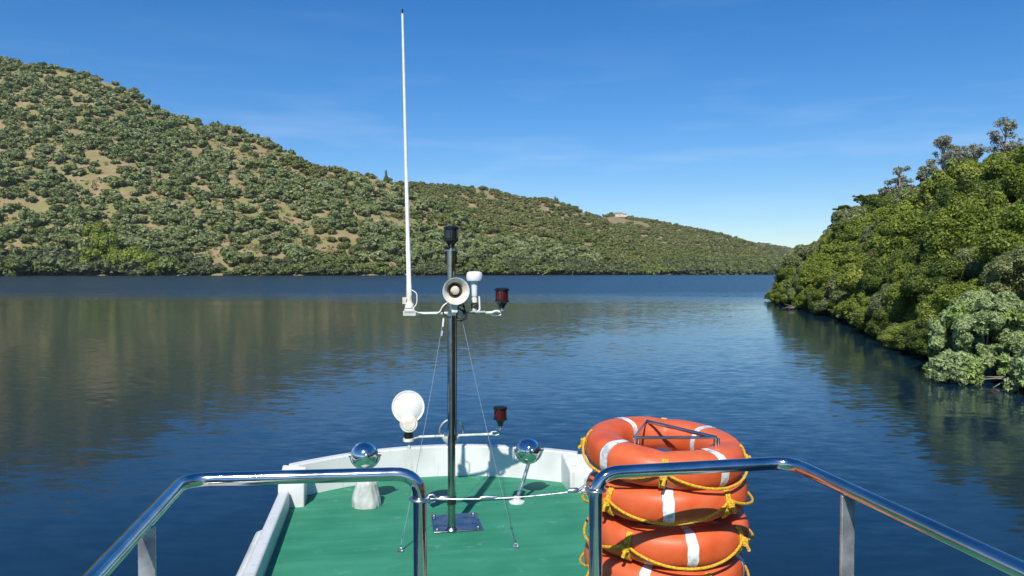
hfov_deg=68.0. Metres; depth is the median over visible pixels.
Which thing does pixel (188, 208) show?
olive tree
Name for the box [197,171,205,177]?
olive tree
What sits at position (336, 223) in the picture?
olive tree
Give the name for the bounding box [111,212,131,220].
olive tree
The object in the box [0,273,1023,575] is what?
water
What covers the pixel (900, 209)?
bushy tree
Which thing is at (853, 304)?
bushy tree
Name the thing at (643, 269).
shore tree
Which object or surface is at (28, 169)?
olive tree
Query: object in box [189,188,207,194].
olive tree
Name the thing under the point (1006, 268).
bushy tree
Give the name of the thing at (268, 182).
olive tree
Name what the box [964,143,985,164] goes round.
eucalyptus
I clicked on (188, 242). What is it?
olive tree
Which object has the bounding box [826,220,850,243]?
bushy tree
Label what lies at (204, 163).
olive tree
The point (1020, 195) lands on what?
bushy tree
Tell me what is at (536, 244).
olive tree
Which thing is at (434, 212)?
olive tree
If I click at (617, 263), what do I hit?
shore tree
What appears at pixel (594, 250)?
olive tree
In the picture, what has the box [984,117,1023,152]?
eucalyptus
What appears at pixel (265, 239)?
olive tree
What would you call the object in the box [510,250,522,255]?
olive tree
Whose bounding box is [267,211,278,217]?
scrub oak
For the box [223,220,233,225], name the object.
olive tree
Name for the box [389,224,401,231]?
olive tree
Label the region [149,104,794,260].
distant scrub
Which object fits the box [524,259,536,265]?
shore tree
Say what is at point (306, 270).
shore tree
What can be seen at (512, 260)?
shore tree
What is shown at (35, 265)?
shore tree
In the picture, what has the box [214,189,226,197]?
olive tree
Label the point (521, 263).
shore tree
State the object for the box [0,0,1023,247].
sky
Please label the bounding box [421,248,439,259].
olive tree
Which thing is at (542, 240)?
olive tree
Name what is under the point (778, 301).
bushy tree
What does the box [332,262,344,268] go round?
shore tree
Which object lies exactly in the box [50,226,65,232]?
olive tree
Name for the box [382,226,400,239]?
olive tree
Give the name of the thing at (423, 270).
shore tree
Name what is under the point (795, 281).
bushy tree
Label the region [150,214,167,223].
olive tree
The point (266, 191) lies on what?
olive tree
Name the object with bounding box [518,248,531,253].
olive tree
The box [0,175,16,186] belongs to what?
olive tree
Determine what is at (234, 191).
olive tree
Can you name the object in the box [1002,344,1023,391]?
silver bush
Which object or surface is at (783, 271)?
bushy tree
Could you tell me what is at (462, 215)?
olive tree
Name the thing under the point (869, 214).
bushy tree
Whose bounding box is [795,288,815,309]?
bushy tree
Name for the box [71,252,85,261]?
shore tree
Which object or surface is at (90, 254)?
waterside tree
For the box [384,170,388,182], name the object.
conifer
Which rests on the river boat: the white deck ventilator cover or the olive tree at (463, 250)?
the white deck ventilator cover
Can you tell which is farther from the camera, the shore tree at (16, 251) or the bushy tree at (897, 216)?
the shore tree at (16, 251)
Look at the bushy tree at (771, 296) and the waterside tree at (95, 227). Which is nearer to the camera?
the bushy tree at (771, 296)
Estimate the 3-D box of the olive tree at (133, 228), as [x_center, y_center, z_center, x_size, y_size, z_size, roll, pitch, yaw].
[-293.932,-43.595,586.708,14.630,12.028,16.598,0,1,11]
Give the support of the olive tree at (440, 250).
on the hills
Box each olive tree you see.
[0,131,6,139]
[0,158,9,162]
[0,162,8,168]
[0,168,19,176]
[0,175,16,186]
[0,210,6,218]
[0,225,24,236]
[3,152,15,160]
[11,149,25,158]
[11,187,26,193]
[18,206,33,218]
[19,165,35,174]
[19,234,31,242]
[23,136,34,143]
[23,216,45,227]
[25,180,47,189]
[27,212,45,216]
[28,158,42,167]
[30,233,48,243]
[32,129,50,137]
[34,146,55,153]
[35,187,47,195]
[35,226,51,235]
[39,169,54,179]
[40,212,57,222]
[42,128,56,135]
[45,210,57,218]
[47,188,63,197]
[49,172,66,182]
[49,243,66,248]
[50,219,69,226]
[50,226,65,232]
[50,231,71,241]
[54,186,67,194]
[56,234,83,245]
[60,165,75,173]
[61,196,79,202]
[61,206,86,222]
[62,142,82,152]
[65,189,76,196]
[72,237,92,252]
[73,217,92,227]
[76,224,82,234]
[78,209,98,219]
[83,137,98,147]
[88,195,107,204]
[104,175,124,186]
[108,193,123,199]
[108,224,121,233]
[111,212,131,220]
[113,132,126,140]
[113,198,130,208]
[113,218,133,225]
[115,233,134,247]
[116,165,132,172]
[117,229,133,234]
[118,205,137,213]
[120,224,139,233]
[127,233,141,246]
[129,149,147,160]
[130,203,151,211]
[130,214,148,223]
[132,237,159,248]
[135,228,152,237]
[136,184,148,192]
[143,233,165,241]
[147,153,163,160]
[148,208,164,216]
[150,202,172,212]
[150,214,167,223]
[153,164,164,171]
[155,178,173,185]
[156,185,173,195]
[158,238,180,246]
[160,246,183,256]
[162,225,184,233]
[167,214,184,223]
[168,170,182,179]
[168,189,182,198]
[169,229,189,240]
[171,209,187,214]
[173,181,186,190]
[173,186,183,193]
[175,164,190,173]
[177,239,199,250]
[179,205,192,212]
[180,171,196,179]
[180,219,204,229]
[181,211,194,218]
[181,228,203,235]
[184,225,198,230]
[184,234,206,247]
[185,186,200,194]
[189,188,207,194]
[192,253,212,261]
[193,193,210,201]
[196,159,209,170]
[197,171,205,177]
[201,205,216,214]
[201,254,212,260]
[203,169,217,180]
[203,231,225,238]
[204,236,219,245]
[206,189,218,197]
[211,222,227,232]
[214,184,231,189]
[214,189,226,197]
[218,216,235,222]
[219,246,239,260]
[220,179,230,184]
[221,209,235,216]
[222,158,236,168]
[222,224,242,232]
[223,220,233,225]
[224,251,239,265]
[225,187,242,196]
[227,231,242,240]
[227,242,242,248]
[231,235,250,243]
[234,220,249,230]
[237,203,257,212]
[237,251,259,262]
[241,188,257,197]
[243,173,257,181]
[243,191,258,197]
[244,183,255,188]
[244,216,265,225]
[247,229,260,237]
[256,235,275,243]
[257,176,268,185]
[259,139,272,147]
[259,243,272,252]
[261,187,282,197]
[262,221,279,230]
[265,180,275,186]
[272,243,284,250]
[275,167,287,174]
[278,192,291,202]
[281,225,298,236]
[281,243,300,253]
[285,248,304,262]
[286,178,298,184]
[292,191,307,199]
[295,208,311,218]
[301,237,313,244]
[303,194,315,202]
[305,198,322,206]
[311,188,324,193]
[311,217,326,224]
[316,181,328,189]
[318,184,333,190]
[319,194,332,200]
[320,216,333,223]
[323,201,341,210]
[327,219,343,228]
[329,197,346,206]
[333,188,345,194]
[334,182,347,189]
[341,209,353,216]
[341,217,357,227]
[346,194,365,199]
[347,186,361,190]
[353,204,367,212]
[354,188,366,197]
[355,176,370,185]
[355,207,369,215]
[356,235,368,243]
[357,199,372,204]
[360,241,377,251]
[361,182,374,193]
[366,203,380,214]
[366,232,382,238]
[368,223,383,233]
[369,235,387,242]
[371,250,387,260]
[372,237,387,245]
[373,189,387,196]
[377,243,388,251]
[378,253,393,260]
[379,201,392,209]
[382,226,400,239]
[383,197,397,204]
[383,242,402,255]
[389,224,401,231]
[389,240,405,252]
[391,194,404,204]
[400,226,413,233]
[401,253,421,264]
[405,237,421,243]
[410,222,428,231]
[410,243,429,251]
[410,248,423,257]
[413,194,426,200]
[420,230,434,240]
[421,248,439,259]
[425,232,441,242]
[426,197,437,206]
[426,210,439,215]
[427,225,435,231]
[429,239,448,248]
[431,246,445,253]
[434,228,443,233]
[442,213,452,219]
[452,210,467,219]
[454,236,468,247]
[457,247,469,253]
[458,231,474,239]
[458,251,470,259]
[468,237,480,245]
[474,236,486,242]
[475,246,494,256]
[486,244,499,253]
[490,236,503,242]
[500,251,515,259]
[507,233,521,236]
[508,236,521,240]
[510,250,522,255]
[515,241,530,247]
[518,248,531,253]
[522,252,534,257]
[523,236,535,243]
[523,244,535,250]
[530,241,542,246]
[530,245,542,253]
[531,252,545,259]
[534,237,547,243]
[535,254,545,262]
[542,251,555,262]
[547,254,561,259]
[548,240,564,246]
[553,246,568,254]
[563,244,582,253]
[575,254,590,258]
[576,246,586,254]
[584,248,600,252]
[589,254,603,260]
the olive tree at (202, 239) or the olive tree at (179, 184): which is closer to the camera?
the olive tree at (202, 239)
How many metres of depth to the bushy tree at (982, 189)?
56.61 m
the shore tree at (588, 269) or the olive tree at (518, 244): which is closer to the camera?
the shore tree at (588, 269)
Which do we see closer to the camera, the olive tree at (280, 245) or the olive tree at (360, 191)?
the olive tree at (280, 245)
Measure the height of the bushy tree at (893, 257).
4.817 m
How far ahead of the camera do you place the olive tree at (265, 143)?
829.06 m
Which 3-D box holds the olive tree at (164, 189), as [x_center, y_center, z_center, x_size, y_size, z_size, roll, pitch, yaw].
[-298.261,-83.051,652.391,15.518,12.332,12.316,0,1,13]
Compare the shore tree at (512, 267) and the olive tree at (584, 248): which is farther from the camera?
the olive tree at (584, 248)
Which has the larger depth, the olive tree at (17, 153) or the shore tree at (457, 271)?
the olive tree at (17, 153)
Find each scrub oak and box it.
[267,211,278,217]
[277,157,286,162]
[277,219,289,224]
[285,160,298,164]
[291,163,299,168]
[303,170,315,173]
[307,233,320,241]
[313,227,324,233]
[315,223,331,230]
[317,167,328,173]
[317,251,332,255]
[327,236,336,240]
[328,227,336,234]
[332,249,345,254]
[336,243,347,248]
[336,252,347,256]
[338,236,350,241]
[348,248,355,253]
[349,245,359,250]
[391,214,402,217]
[409,211,417,217]
[417,210,425,215]
[425,217,433,223]
[492,227,500,232]
[537,231,549,236]
[563,238,571,243]
[601,251,611,255]
[604,255,614,262]
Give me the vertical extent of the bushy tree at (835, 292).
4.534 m
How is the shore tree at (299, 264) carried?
on the hills
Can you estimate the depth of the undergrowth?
34.72 m
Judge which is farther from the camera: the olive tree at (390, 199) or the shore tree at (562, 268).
the olive tree at (390, 199)
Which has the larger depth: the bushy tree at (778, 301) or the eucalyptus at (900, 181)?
the eucalyptus at (900, 181)
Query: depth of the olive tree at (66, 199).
613.27 m
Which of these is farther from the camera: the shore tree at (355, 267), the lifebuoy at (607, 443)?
the shore tree at (355, 267)
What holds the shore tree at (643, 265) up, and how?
on the hills
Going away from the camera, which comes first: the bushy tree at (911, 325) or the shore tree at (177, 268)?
the bushy tree at (911, 325)
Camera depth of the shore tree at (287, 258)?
574.56 m
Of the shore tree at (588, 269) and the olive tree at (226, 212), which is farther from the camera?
the olive tree at (226, 212)
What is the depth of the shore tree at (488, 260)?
613.88 m
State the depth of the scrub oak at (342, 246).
611.13 m
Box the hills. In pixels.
[0,68,793,275]
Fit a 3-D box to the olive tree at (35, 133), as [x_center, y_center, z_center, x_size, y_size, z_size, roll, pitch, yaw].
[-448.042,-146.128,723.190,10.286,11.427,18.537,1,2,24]
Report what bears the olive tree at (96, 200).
on the hills
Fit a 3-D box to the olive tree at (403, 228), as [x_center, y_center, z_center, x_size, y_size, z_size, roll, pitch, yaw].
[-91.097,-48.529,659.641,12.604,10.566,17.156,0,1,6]
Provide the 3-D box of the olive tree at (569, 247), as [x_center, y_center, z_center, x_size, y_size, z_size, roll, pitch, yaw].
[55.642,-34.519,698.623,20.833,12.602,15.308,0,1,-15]
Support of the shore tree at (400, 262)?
on the hills
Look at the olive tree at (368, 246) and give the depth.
608.52 m
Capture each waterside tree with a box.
[78,246,105,262]
[81,220,108,240]
[91,231,120,255]
[104,249,131,265]
[121,245,144,260]
[136,251,161,275]
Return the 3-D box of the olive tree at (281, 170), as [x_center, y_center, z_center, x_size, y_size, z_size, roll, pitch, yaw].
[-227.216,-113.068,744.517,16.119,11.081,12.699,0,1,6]
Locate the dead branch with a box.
[982,376,1010,387]
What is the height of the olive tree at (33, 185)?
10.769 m
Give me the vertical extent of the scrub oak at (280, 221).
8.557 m
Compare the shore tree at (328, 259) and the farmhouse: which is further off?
the farmhouse
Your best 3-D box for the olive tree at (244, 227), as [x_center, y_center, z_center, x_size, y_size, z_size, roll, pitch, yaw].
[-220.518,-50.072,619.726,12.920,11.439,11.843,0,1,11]
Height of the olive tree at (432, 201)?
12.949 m
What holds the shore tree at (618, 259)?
on the hills
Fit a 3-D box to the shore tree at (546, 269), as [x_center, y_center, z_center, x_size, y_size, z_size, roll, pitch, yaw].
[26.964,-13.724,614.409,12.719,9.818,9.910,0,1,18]
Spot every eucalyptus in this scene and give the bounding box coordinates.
[878,187,888,195]
[882,166,915,195]
[915,161,937,187]
[925,135,957,170]
[946,145,974,170]
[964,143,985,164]
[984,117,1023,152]
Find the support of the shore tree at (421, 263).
on the hills
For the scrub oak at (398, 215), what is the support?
on the hills
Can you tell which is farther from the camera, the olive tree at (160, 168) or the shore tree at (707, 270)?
the olive tree at (160, 168)
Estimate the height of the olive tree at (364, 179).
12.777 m
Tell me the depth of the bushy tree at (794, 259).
103.40 m
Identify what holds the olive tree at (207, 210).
on the hills
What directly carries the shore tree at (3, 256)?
on the hills
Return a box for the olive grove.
[0,56,595,263]
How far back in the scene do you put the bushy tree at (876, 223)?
83.40 m
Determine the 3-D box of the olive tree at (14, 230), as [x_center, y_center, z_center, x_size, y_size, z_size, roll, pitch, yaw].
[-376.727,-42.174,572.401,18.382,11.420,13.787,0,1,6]
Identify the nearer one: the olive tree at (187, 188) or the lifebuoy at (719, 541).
the lifebuoy at (719, 541)
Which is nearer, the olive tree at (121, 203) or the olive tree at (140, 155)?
the olive tree at (121, 203)
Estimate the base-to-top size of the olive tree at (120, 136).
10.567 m
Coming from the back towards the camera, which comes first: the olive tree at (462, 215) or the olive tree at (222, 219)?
the olive tree at (462, 215)
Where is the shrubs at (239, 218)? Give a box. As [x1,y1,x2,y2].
[0,61,645,273]
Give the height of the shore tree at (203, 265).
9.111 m
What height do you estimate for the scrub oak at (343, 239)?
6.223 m
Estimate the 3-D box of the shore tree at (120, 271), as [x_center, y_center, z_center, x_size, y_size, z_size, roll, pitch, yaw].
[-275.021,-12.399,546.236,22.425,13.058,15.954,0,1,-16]
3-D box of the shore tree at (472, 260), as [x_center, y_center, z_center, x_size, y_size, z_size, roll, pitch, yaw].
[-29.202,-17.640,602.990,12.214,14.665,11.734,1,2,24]
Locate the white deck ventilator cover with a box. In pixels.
[352,482,380,509]
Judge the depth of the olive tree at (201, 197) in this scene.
655.03 m
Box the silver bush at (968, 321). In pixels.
[923,290,1023,377]
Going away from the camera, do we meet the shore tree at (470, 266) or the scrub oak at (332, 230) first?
the shore tree at (470, 266)
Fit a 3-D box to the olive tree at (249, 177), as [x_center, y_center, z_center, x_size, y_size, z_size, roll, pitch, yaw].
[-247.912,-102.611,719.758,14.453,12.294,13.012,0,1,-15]
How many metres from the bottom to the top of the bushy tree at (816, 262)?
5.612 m
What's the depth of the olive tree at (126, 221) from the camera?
594.04 m
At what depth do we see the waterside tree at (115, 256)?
541.01 m
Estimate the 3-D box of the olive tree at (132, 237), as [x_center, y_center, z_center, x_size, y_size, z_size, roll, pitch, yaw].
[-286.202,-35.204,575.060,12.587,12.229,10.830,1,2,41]
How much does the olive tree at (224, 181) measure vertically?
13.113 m
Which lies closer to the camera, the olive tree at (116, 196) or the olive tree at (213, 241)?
the olive tree at (213, 241)
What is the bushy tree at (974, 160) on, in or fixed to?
on the ground
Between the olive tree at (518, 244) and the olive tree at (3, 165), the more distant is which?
the olive tree at (518, 244)
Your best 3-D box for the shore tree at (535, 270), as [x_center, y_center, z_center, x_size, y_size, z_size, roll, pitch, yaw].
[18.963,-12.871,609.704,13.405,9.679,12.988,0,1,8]
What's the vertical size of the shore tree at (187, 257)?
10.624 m
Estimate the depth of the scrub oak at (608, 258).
681.42 m
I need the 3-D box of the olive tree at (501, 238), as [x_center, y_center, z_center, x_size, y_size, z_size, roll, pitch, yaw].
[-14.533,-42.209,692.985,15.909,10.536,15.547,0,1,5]
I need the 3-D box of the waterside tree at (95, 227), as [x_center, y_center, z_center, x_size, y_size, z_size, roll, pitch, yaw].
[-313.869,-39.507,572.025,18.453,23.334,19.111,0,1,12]
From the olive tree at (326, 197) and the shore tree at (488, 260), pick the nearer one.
the shore tree at (488, 260)
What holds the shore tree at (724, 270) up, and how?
on the hills
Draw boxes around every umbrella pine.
[832,205,850,210]
[852,194,870,204]
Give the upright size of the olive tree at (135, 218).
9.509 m
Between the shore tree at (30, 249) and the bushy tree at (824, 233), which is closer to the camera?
the bushy tree at (824, 233)
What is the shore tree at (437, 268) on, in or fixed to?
on the hills
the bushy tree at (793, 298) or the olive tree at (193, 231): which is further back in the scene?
the olive tree at (193, 231)
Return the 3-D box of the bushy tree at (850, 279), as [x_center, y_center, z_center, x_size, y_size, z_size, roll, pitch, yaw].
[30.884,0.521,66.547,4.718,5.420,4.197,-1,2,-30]
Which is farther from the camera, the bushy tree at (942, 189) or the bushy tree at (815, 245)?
the bushy tree at (815, 245)
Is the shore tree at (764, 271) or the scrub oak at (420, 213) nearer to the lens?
the shore tree at (764, 271)
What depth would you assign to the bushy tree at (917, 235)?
60.16 m
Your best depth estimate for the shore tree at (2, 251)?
526.64 m
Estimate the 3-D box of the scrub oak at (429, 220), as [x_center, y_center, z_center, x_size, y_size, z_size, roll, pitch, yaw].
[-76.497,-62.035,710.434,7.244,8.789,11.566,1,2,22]
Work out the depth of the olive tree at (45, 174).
639.44 m
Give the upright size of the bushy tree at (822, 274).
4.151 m
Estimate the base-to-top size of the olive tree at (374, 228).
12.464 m
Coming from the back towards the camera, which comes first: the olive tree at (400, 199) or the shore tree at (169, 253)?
the olive tree at (400, 199)
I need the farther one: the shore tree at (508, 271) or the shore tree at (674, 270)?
the shore tree at (674, 270)
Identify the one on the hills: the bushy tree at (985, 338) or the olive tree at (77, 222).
the olive tree at (77, 222)
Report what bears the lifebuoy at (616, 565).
attached to the river boat
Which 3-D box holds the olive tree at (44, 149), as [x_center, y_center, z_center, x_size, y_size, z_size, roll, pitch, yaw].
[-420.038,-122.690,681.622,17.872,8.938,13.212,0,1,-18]
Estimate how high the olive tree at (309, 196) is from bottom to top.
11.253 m
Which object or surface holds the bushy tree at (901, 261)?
on the ground
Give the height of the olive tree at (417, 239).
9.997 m
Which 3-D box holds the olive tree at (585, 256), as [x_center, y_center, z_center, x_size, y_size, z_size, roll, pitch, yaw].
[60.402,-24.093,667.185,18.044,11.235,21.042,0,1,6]
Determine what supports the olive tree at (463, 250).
on the hills
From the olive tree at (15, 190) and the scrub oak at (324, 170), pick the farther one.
the scrub oak at (324, 170)
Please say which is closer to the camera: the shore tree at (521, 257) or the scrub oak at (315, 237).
the scrub oak at (315, 237)
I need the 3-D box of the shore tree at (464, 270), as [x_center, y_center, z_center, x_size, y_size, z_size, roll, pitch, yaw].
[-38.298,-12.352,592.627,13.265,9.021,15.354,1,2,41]
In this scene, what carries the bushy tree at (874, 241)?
on the ground
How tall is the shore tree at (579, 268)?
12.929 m
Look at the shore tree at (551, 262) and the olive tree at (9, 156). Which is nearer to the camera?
the shore tree at (551, 262)
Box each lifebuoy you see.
[578,416,750,489]
[579,522,749,575]
[581,468,753,525]
[583,509,753,570]
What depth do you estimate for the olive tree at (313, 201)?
673.43 m
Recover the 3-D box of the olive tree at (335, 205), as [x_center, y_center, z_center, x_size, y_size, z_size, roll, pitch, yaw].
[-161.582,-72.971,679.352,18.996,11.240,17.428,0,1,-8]
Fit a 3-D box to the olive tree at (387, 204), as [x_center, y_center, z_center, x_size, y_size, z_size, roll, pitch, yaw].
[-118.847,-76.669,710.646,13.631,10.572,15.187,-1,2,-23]
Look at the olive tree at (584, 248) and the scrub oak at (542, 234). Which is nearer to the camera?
the olive tree at (584, 248)
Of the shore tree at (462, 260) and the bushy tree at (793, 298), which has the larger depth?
the shore tree at (462, 260)
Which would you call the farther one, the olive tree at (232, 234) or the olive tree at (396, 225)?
the olive tree at (396, 225)
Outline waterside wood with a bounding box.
[202,257,784,275]
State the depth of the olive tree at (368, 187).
726.85 m
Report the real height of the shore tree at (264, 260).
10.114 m
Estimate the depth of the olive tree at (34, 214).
593.14 m
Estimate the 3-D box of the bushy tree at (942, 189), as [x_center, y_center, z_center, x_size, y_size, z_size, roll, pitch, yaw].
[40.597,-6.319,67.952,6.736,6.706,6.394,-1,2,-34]
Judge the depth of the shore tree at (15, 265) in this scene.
522.42 m
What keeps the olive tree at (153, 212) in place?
on the hills
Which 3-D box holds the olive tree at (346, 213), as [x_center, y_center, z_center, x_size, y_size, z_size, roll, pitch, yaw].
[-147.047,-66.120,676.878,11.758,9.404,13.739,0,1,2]
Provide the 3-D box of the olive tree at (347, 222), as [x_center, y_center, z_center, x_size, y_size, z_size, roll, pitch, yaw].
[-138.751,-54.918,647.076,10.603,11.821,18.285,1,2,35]
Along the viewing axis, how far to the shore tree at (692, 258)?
773.80 m
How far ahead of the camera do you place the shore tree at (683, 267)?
641.14 m
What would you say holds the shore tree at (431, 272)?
on the hills
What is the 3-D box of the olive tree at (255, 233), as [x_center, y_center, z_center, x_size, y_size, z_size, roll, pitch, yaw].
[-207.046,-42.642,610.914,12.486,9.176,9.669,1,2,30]
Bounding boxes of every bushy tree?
[767,285,777,293]
[769,293,776,301]
[773,261,797,286]
[775,284,786,303]
[775,290,789,304]
[776,276,791,291]
[780,290,787,301]
[783,244,811,266]
[784,287,800,301]
[786,264,802,289]
[790,293,799,306]
[792,265,803,287]
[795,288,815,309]
[796,264,820,291]
[804,253,833,285]
[804,294,810,307]
[805,241,820,258]
[805,251,817,260]
[807,290,826,313]
[813,300,831,314]
[814,266,842,289]
[814,298,834,315]
[816,239,854,268]
[817,229,826,240]
[819,231,831,250]
[819,272,842,292]
[824,278,836,299]
[826,205,868,232]
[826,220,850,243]
[828,282,852,300]
[828,299,837,314]
[832,251,864,273]
[834,297,849,316]
[834,298,851,318]
[835,264,865,297]
[835,294,847,313]
[840,224,872,244]
[841,242,869,255]
[842,215,879,241]
[844,292,876,322]
[854,297,875,335]
[855,256,871,265]
[857,226,878,242]
[857,236,883,260]
[859,190,897,212]
[860,213,881,222]
[861,249,873,263]
[861,265,892,295]
[862,256,891,293]
[865,317,887,334]
[866,283,896,316]
[866,308,908,335]
[869,218,880,230]
[869,236,890,257]
[871,203,892,214]
[871,222,887,238]
[876,201,925,231]
[876,219,903,251]
[877,324,909,350]
[878,212,928,260]
[881,323,898,334]
[882,209,923,236]
[882,249,903,285]
[884,263,921,321]
[890,251,913,282]
[891,327,924,354]
[893,187,919,205]
[894,322,917,349]
[896,323,934,355]
[897,317,916,325]
[898,258,980,302]
[899,188,921,205]
[903,220,983,267]
[911,210,934,242]
[912,180,935,206]
[912,223,926,243]
[913,327,936,356]
[915,284,948,327]
[917,278,991,326]
[922,157,983,205]
[922,191,1008,262]
[923,202,941,212]
[925,201,996,227]
[931,179,977,203]
[935,174,1018,213]
[935,246,1003,286]
[937,334,998,354]
[954,157,980,176]
[971,195,1023,268]
[976,158,1011,181]
[979,245,1023,293]
[980,150,1013,166]
[1000,145,1023,197]
[1017,184,1023,198]
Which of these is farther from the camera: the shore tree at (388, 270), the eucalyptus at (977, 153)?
the shore tree at (388, 270)
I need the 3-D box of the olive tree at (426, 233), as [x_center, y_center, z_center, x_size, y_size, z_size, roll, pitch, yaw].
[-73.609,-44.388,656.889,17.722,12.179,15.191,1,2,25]
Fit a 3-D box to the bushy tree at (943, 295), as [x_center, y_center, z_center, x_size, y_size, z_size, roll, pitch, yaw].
[22.862,1.457,38.186,4.292,3.912,3.984,-1,2,-39]
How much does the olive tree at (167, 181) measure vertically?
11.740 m
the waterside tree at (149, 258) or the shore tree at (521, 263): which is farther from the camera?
the shore tree at (521, 263)
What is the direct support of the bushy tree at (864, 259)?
on the ground
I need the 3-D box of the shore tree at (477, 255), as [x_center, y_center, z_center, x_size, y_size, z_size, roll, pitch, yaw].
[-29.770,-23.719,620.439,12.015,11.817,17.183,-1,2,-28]
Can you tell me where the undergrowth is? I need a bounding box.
[1013,285,1023,299]
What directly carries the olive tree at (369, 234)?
on the hills
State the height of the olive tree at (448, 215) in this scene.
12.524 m
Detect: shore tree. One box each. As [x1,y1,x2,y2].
[0,247,8,275]
[0,253,8,269]
[2,255,32,275]
[4,246,28,267]
[21,264,39,275]
[24,246,49,256]
[26,248,47,274]
[29,252,59,275]
[35,252,61,273]
[36,262,68,275]
[48,246,72,257]
[51,254,77,269]
[64,262,96,275]
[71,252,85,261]
[89,260,99,271]
[93,260,104,272]
[101,258,118,275]
[114,264,127,274]
[120,259,149,275]
[144,248,162,256]
[152,259,174,275]
[162,250,181,260]
[162,257,180,272]
[164,256,181,272]
[174,264,181,271]
[177,263,187,268]
[177,268,197,275]
[181,253,194,262]
[186,261,200,269]
[196,268,210,275]
[199,263,208,267]
[206,267,214,273]
[213,264,227,272]
[238,263,252,274]
[253,264,261,272]
[259,255,271,266]
[260,267,275,275]
[267,263,278,269]
[268,258,281,263]
[271,263,283,274]
[276,266,291,275]
[280,259,293,265]
[282,256,297,261]
[287,263,294,271]
[292,261,309,271]
[292,263,309,273]
[299,267,312,274]
[305,254,321,265]
[310,256,322,266]
[310,268,325,275]
[313,265,332,271]
[321,256,336,264]
[326,268,338,274]
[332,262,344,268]
[334,266,345,274]
[335,256,348,262]
[341,263,353,274]
[344,254,353,263]
[351,263,363,274]
[358,264,372,274]
[369,262,378,272]
[371,268,380,274]
[384,266,393,274]
[393,267,404,274]
[395,259,405,265]
[416,261,429,265]
[417,263,427,270]
[419,267,428,274]
[423,269,438,274]
[426,257,435,263]
[428,262,442,268]
[433,266,444,273]
[440,267,446,273]
[455,268,460,274]
[457,256,467,265]
[458,267,471,274]
[464,264,475,269]
[468,252,482,260]
[469,257,480,263]
[472,261,487,273]
[482,254,492,261]
[483,258,497,262]
[485,264,491,274]
[489,258,505,272]
[489,266,503,274]
[501,267,513,274]
[506,265,518,269]
[507,257,515,263]
[511,254,526,260]
[511,268,527,274]
[518,260,528,266]
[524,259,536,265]
[525,264,532,274]
[528,266,542,274]
[533,257,542,264]
[539,265,551,273]
[545,260,558,264]
[550,266,560,273]
[551,262,563,265]
[554,264,569,273]
[555,257,567,263]
[564,263,573,273]
[567,257,576,263]
[570,263,584,274]
[579,257,588,263]
[580,266,592,274]
[585,261,594,267]
[591,268,599,274]
[598,267,610,274]
[606,266,616,274]
[611,261,622,264]
[613,265,622,274]
[614,257,623,262]
[622,261,637,267]
[629,269,641,274]
[637,266,646,273]
[638,264,649,267]
[644,262,655,267]
[662,267,670,274]
[668,266,682,274]
[677,263,688,274]
[685,255,695,260]
[686,266,697,274]
[695,264,702,274]
[700,265,714,274]
[719,267,728,274]
[758,268,771,274]
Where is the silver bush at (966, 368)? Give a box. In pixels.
[925,348,986,385]
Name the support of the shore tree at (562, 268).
on the hills
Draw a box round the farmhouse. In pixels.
[614,213,626,216]
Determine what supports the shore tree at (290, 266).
on the hills
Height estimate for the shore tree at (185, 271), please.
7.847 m
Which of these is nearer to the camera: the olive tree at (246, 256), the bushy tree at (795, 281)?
the bushy tree at (795, 281)
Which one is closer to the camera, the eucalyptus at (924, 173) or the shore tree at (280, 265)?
the eucalyptus at (924, 173)
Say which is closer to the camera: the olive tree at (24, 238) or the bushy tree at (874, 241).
the bushy tree at (874, 241)
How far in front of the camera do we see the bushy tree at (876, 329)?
48.16 m
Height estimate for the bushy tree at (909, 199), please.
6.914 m
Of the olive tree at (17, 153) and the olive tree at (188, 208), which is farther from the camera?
the olive tree at (17, 153)
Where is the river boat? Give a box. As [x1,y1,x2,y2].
[82,9,1023,575]
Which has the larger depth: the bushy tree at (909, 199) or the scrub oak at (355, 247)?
the scrub oak at (355, 247)
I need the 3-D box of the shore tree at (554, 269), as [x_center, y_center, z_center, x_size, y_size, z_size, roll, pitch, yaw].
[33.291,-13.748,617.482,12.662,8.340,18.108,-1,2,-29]
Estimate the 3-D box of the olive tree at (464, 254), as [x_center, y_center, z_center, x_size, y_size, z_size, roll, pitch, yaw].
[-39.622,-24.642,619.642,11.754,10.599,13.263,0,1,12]
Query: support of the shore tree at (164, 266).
on the hills
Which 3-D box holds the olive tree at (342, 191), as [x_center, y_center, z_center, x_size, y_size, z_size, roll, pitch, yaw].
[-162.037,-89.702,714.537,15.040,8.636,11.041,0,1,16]
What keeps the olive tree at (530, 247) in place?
on the hills
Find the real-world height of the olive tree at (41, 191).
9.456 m
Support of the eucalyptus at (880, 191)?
on the ground
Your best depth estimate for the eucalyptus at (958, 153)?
101.10 m
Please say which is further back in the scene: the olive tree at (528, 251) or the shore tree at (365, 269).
the olive tree at (528, 251)
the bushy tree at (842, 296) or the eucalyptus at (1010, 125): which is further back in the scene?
the eucalyptus at (1010, 125)
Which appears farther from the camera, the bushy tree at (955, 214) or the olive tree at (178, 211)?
the olive tree at (178, 211)
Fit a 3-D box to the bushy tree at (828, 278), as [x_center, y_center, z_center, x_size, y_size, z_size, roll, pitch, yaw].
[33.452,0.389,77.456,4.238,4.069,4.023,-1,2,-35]
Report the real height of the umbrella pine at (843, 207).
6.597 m
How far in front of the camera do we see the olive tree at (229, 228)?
612.92 m
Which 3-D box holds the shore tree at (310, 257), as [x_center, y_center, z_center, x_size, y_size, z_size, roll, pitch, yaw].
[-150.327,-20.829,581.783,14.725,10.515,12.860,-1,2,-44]
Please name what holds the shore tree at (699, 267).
on the hills
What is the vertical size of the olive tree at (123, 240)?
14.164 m
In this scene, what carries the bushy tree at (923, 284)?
on the ground
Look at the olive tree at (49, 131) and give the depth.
723.60 m

